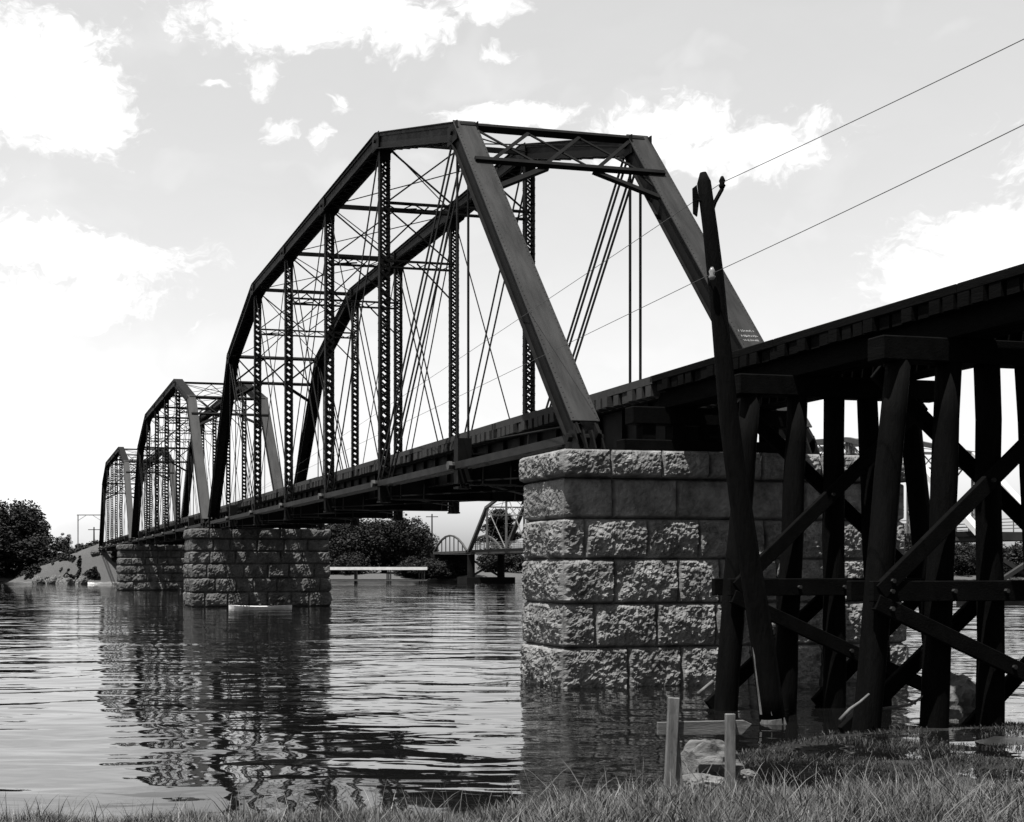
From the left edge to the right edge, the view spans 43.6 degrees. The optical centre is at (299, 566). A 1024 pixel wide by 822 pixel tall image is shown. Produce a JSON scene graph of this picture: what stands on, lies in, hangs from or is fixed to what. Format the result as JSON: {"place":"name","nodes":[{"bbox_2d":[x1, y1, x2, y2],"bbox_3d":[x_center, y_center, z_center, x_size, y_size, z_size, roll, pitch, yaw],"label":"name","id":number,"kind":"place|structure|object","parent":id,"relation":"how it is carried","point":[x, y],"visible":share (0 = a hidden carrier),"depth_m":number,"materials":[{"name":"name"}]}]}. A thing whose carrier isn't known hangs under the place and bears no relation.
{"place":"outdoors","nodes":[
{"label":"outdoors","id":0,"kind":"place"},
{"bbox_2d":[0,582,1023,821],"bbox_3d":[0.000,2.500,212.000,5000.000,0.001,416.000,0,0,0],"label":"water","id":1,"kind":"structure","parent":0,"point":[116,698],"depth_m":22.24,"materials":[{"name":"black liquid"}]},
{"bbox_2d":[115,544,185,589],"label":"stone pier","id":2,"kind":"structure","parent":1,"relation":"in","point":[151,567],"depth_m":133.81,"materials":[{"name":"grey stone"}]},
{"bbox_2d":[182,528,331,606],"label":"stone pier","id":3,"kind":"structure","parent":1,"relation":"in","point":[253,567],"depth_m":79.32,"materials":[{"name":"grey stone"}]},
{"bbox_2d":[130,379,282,545],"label":"truss span","id":4,"kind":"object","parent":3,"relation":"on","point":[169,533],"visible":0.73,"depth_m":100.93,"materials":[{"name":"paint"}]},
{"bbox_2d":[229,605,291,607],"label":"skiff","id":5,"kind":"object","parent":1,"relation":"on","point":[239,606],"visible":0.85,"depth_m":76.15,"materials":[{"name":"white paint"}]},
{"bbox_2d":[330,567,426,582],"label":"dock","id":6,"kind":"object","parent":1,"relation":"in","point":[356,579],"visible":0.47,"depth_m":192.60,"materials":[{"name":"white paint"}]},
{"bbox_2d":[1003,558,1023,601],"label":"road bridge pier","id":7,"kind":"structure","parent":1,"relation":"in","point":[1014,570],"depth_m":92.12,"materials":[{"name":"concrete"}]},
{"bbox_2d":[815,437,1021,543],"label":"road truss span","id":8,"kind":"object","parent":7,"relation":"on","point":[962,536],"visible":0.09,"depth_m":97.31,"materials":[{"name":"silver metal"}]},
{"bbox_2d":[0,744,1023,821],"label":"grass","id":9,"kind":"structure","parent":0,"point":[935,801],"depth_m":9.65,"materials":[{"name":"plant"}]},
{"bbox_2d":[0,543,1023,818],"bbox_3d":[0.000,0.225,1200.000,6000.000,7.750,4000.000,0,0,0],"label":"ground","id":10,"kind":"structure","parent":0,"point":[104,565],"depth_m":186.32,"materials":[{"name":"soil"}]},
{"bbox_2d":[0,526,37,573],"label":"bush","id":11,"kind":"object","parent":10,"relation":"on","point":[9,549],"visible":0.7,"depth_m":194.79,"materials":[{"name":"black plant"}]},
{"bbox_2d":[0,498,46,550],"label":"tree","id":12,"kind":"object","parent":10,"relation":"on","point":[4,515],"visible":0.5,"depth_m":199.75,"materials":[{"name":"black plant"}]},
{"bbox_2d":[0,499,55,572],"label":"tree","id":13,"kind":"object","parent":10,"relation":"on","point":[30,515],"visible":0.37,"depth_m":204.24,"materials":[{"name":"black plant"}]},
{"bbox_2d":[0,531,67,573],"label":"bush","id":14,"kind":"object","parent":10,"relation":"on","point":[40,545],"visible":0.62,"depth_m":197.66,"materials":[{"name":"black plant"}]},
{"bbox_2d":[17,507,54,540],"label":"tree","id":15,"kind":"object","parent":10,"relation":"on","point":[45,524],"visible":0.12,"depth_m":208.13,"materials":[{"name":"black plant"}]},
{"bbox_2d":[49,578,55,583],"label":"riprap rock","id":16,"kind":"object","parent":10,"relation":"on","point":[52,581],"visible":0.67,"depth_m":184.73,"materials":[{"name":"stone"}]},
{"bbox_2d":[0,539,117,579],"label":"scrub","id":17,"kind":"object","parent":10,"relation":"on","point":[93,573],"visible":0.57,"depth_m":188.37,"materials":[{"name":"black plant"}]},
{"bbox_2d":[54,533,72,549],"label":"tree","id":18,"kind":"object","parent":10,"relation":"on","point":[66,541],"visible":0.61,"depth_m":235.59,"materials":[{"name":"black plant"}]},
{"bbox_2d":[59,578,67,583],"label":"riprap rock","id":19,"kind":"object","parent":10,"relation":"on","point":[62,581],"visible":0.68,"depth_m":184.28,"materials":[{"name":"stone"}]},
{"bbox_2d":[66,578,72,583],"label":"riprap rock","id":20,"kind":"object","parent":10,"relation":"on","point":[69,580],"visible":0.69,"depth_m":184.27,"materials":[{"name":"stone"}]},
{"bbox_2d":[80,579,87,583],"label":"riprap rock","id":21,"kind":"object","parent":10,"relation":"on","point":[84,581],"visible":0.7,"depth_m":183.79,"materials":[{"name":"stone"}]},
{"bbox_2d":[77,515,99,548],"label":"wire gantry","id":22,"kind":"object","parent":10,"relation":"on","point":[78,519],"visible":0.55,"depth_m":223.97,"materials":[{"name":"grey metal"}]},
{"bbox_2d":[88,527,99,540],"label":"utility pole","id":23,"kind":"object","parent":10,"relation":"on","point":[93,529],"visible":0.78,"depth_m":234.92,"materials":[{"name":"wood"}]},
{"bbox_2d":[90,551,116,556],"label":"stone pier","id":24,"kind":"structure","parent":10,"relation":"on","point":[92,553],"depth_m":188.38,"materials":[{"name":"grey stone"}]},
{"bbox_2d":[98,447,178,551],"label":"truss span","id":25,"kind":"object","parent":10,"relation":"on","point":[122,454],"visible":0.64,"depth_m":158.83,"materials":[{"name":"paint"}]},
{"bbox_2d":[305,522,379,572],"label":"tree","id":26,"kind":"object","parent":10,"relation":"on","point":[350,541],"visible":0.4,"depth_m":222.95,"materials":[{"name":"black plant"}]},
{"bbox_2d":[328,548,371,574],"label":"bush","id":27,"kind":"object","parent":10,"relation":"on","point":[349,559],"visible":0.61,"depth_m":216.91,"materials":[{"name":"black plant"}]},
{"bbox_2d":[326,518,392,572],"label":"tree","id":28,"kind":"object","parent":10,"relation":"on","point":[367,542],"visible":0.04,"depth_m":229.21,"materials":[{"name":"black plant"}]},
{"bbox_2d":[342,512,433,572],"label":"tree","id":29,"kind":"object","parent":10,"relation":"on","point":[378,527],"visible":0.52,"depth_m":223.19,"materials":[{"name":"black plant"}]},
{"bbox_2d":[379,516,439,565],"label":"tree","id":30,"kind":"object","parent":10,"relation":"on","point":[404,543],"visible":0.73,"depth_m":222.57,"materials":[{"name":"black plant"}]},
{"bbox_2d":[392,558,430,577],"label":"bush","id":31,"kind":"object","parent":10,"relation":"on","point":[404,564],"visible":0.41,"depth_m":210.14,"materials":[{"name":"black plant"}]},
{"bbox_2d":[403,556,447,578],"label":"bush","id":32,"kind":"object","parent":10,"relation":"on","point":[431,563],"visible":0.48,"depth_m":209.35,"materials":[{"name":"black plant"}]},
{"bbox_2d":[419,531,438,559],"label":"tree","id":33,"kind":"object","parent":10,"relation":"on","point":[433,543],"visible":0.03,"depth_m":233.20,"materials":[{"name":"black plant"}]},
{"bbox_2d":[426,514,437,551],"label":"utility pole","id":34,"kind":"object","parent":10,"relation":"on","point":[431,516],"visible":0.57,"depth_m":225.91,"materials":[{"name":"wood"}]},
{"bbox_2d":[416,557,463,579],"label":"bush","id":35,"kind":"object","parent":10,"relation":"on","point":[452,572],"visible":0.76,"depth_m":208.25,"materials":[{"name":"black plant"}]},
{"bbox_2d":[431,554,466,575],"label":"road abutment","id":36,"kind":"object","parent":10,"relation":"on","point":[461,557],"visible":0.29,"depth_m":213.19,"materials":[{"name":"concrete"}]},
{"bbox_2d":[433,535,501,553],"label":"pony span","id":37,"kind":"object","parent":36,"relation":"on","point":[458,551],"visible":0.74,"depth_m":204.56,"materials":[{"name":"grey metal"}]},
{"bbox_2d":[457,554,514,582],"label":"road bridge pier","id":38,"kind":"structure","parent":10,"relation":"on","point":[499,574],"depth_m":196.57,"materials":[{"name":"concrete"}]},
{"bbox_2d":[467,501,527,554],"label":"road truss span","id":39,"kind":"object","parent":38,"relation":"on","point":[507,549],"visible":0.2,"depth_m":189.09,"materials":[{"name":"silver metal"}]},
{"bbox_2d":[476,509,522,564],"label":"tree","id":40,"kind":"object","parent":10,"relation":"on","point":[500,524],"visible":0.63,"depth_m":244.58,"materials":[{"name":"black plant"}]},
{"bbox_2d":[476,547,526,572],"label":"bush","id":41,"kind":"object","parent":10,"relation":"on","point":[511,562],"visible":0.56,"depth_m":233.88,"materials":[{"name":"black plant"}]},
{"bbox_2d":[682,773,724,790],"bbox_3d":[4.012,2.172,12.483,0.453,0.226,0.338,0,0,27],"label":"rock","id":42,"kind":"object","parent":10,"relation":"on","point":[711,779],"visible":0.38,"depth_m":12.42,"materials":[{"name":"stone"}]},
{"bbox_2d":[657,697,750,793],"bbox_3d":[3.942,1.863,12.170,0.915,1.193,0.110,0,0,0],"label":"board barrier","id":43,"kind":"object","parent":10,"relation":"on","point":[730,727],"visible":0.73,"depth_m":12.12,"materials":[{"name":"grey wood"}]},
{"bbox_2d":[697,680,713,694],"bbox_3d":[6.568,1.954,20.247,0.323,0.248,0.063,0,0,-19],"label":"driftwood branch","id":44,"kind":"object","parent":10,"relation":"on","point":[703,689],"visible":1,"depth_m":20.22,"materials":[{"name":"wood"}]},
{"bbox_2d":[681,739,742,788],"bbox_3d":[4.228,2.047,12.923,0.643,0.570,0.572,0,0,-33],"label":"boulder","id":45,"kind":"object","parent":10,"relation":"on","point":[702,754],"visible":0.54,"depth_m":12.72,"materials":[{"name":"grey stone"}]},
{"bbox_2d":[519,448,908,688],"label":"stone pier","id":46,"kind":"structure","parent":10,"relation":"on","point":[624,552],"depth_m":26.19,"materials":[{"name":"stone"}]},
{"bbox_2d":[205,120,819,529],"bbox_3d":[2.858,-8.370,53.801,6.080,12.420,55.150,0,0,-13],"label":"truss span","id":47,"kind":"object","parent":46,"relation":"on","point":[451,470],"visible":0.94,"depth_m":41.92,"materials":[{"name":"paint"}]},
{"bbox_2d":[650,263,1023,409],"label":"trestle deck","id":48,"kind":"structure","parent":47,"relation":"attached to","point":[990,306],"depth_m":20.32,"materials":[{"name":"wood"}]},
{"bbox_2d":[617,406,786,452],"bbox_3d":[8.721,-2.910,26.713,4.100,0.920,0.360,0,0,-13],"label":"sill bent","id":49,"kind":"object","parent":46,"relation":"on","point":[647,420],"visible":0.59,"depth_m":26.41,"materials":[{"name":"black wood"}]},
{"bbox_2d":[692,172,785,724],"bbox_3d":[7.022,-1.731,19.914,1.567,9.109,0.418,0,0,-8],"label":"leaning pole","id":50,"kind":"object","parent":10,"relation":"on","point":[771,711],"visible":0.95,"depth_m":19.82,"materials":[{"name":"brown wood"}]},
{"bbox_2d":[236,124,1023,500],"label":"overhead wire","id":51,"kind":"object","parent":50,"relation":"attached to","point":[722,268],"visible":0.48,"depth_m":18.50,"materials":[{"name":"black metal"}]},
{"bbox_2d":[247,39,1023,496],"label":"overhead wire","id":52,"kind":"object","parent":50,"relation":"attached to","point":[745,171],"visible":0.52,"depth_m":18.60,"materials":[{"name":"black metal"}]},
{"bbox_2d":[738,769,757,778],"bbox_3d":[4.999,2.321,13.997,0.260,0.119,0.163,0,0,0],"label":"stone","id":53,"kind":"object","parent":10,"relation":"on","point":[750,774],"visible":0.72,"depth_m":13.95,"materials":[{"name":"grey stone"}]},
{"bbox_2d":[603,721,1023,799],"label":"marsh plants","id":54,"kind":"object","parent":10,"relation":"on","point":[760,753],"visible":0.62,"depth_m":15.41,"materials":[{"name":"plant"}]},
{"bbox_2d":[704,373,934,710],"bbox_3d":[9.581,0.078,22.314,4.949,6.897,0.670,0,0,-13],"label":"pile bent","id":55,"kind":"object","parent":10,"relation":"on","point":[790,586],"visible":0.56,"depth_m":22.06,"materials":[{"name":"black wood"}]},
{"bbox_2d":[839,693,869,720],"bbox_3d":[7.927,2.004,17.871,0.530,0.388,0.050,0,0,-17],"label":"driftwood branch","id":56,"kind":"object","parent":10,"relation":"on","point":[845,713],"visible":1,"depth_m":17.84,"materials":[{"name":"grey wood"}]},
{"bbox_2d":[838,335,1023,733],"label":"pile bent","id":57,"kind":"object","parent":10,"relation":"on","point":[882,589],"visible":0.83,"depth_m":18.38,"materials":[{"name":"black wood"}]},
{"bbox_2d":[882,695,922,710],"bbox_3d":[8.942,1.997,18.502,0.664,0.262,0.057,0,0,0],"label":"driftwood branch","id":58,"kind":"object","parent":57,"relation":"on","point":[902,705],"visible":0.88,"depth_m":18.48,"materials":[{"name":"black wood"}]},
{"bbox_2d":[896,693,915,704],"bbox_3d":[9.084,1.964,18.797,0.341,0.203,0.060,0,0,41],"label":"driftwood branch","id":59,"kind":"object","parent":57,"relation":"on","point":[903,697],"visible":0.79,"depth_m":18.78,"materials":[{"name":"black wood"}]},
{"bbox_2d":[905,543,967,568],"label":"tree","id":60,"kind":"object","parent":10,"relation":"on","point":[956,548],"visible":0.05,"depth_m":231.75,"materials":[{"name":"grey plant"}]},
{"bbox_2d":[949,672,975,720],"bbox_3d":[10.815,2.276,20.715,0.902,1.092,0.914,0,0,0],"label":"boulder","id":61,"kind":"object","parent":10,"relation":"on","point":[962,697],"visible":0.34,"depth_m":20.34,"materials":[{"name":"stone"}]},
{"bbox_2d":[954,550,975,574],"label":"tree","id":62,"kind":"object","parent":10,"relation":"on","point":[958,571],"visible":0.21,"depth_m":230.79,"materials":[{"name":"black plant"}]},
{"bbox_2d":[955,542,975,572],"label":"tree","id":63,"kind":"object","parent":10,"relation":"on","point":[968,547],"visible":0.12,"depth_m":236.78,"materials":[{"name":"grey plant"}]},
{"bbox_2d":[963,545,975,573],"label":"tree","id":64,"kind":"object","parent":10,"relation":"on","point":[972,557],"visible":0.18,"depth_m":231.75,"materials":[{"name":"grey plant"}]},
{"bbox_2d":[971,545,1023,575],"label":"tree","id":65,"kind":"object","parent":10,"relation":"on","point":[1017,563],"visible":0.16,"depth_m":229.39,"materials":[{"name":"grey plant"}]},
{"bbox_2d":[1003,542,1022,551],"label":"tree","id":66,"kind":"object","parent":10,"relation":"on","point":[1018,545],"visible":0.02,"depth_m":236.37,"materials":[{"name":"grey plant"}]},
{"bbox_2d":[1003,541,1023,570],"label":"tree","id":67,"kind":"object","parent":10,"relation":"on","point":[1011,554],"visible":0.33,"depth_m":229.08,"materials":[{"name":"grey plant"}]},
{"bbox_2d":[0,0,1023,561],"label":"sky","id":68,"kind":"structure","parent":0,"point":[156,156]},
{"bbox_2d":[741,727,1023,788],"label":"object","id":69,"kind":"structure","parent":0,"point":[952,737],"depth_m":15.77,"materials":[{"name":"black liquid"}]}
]}

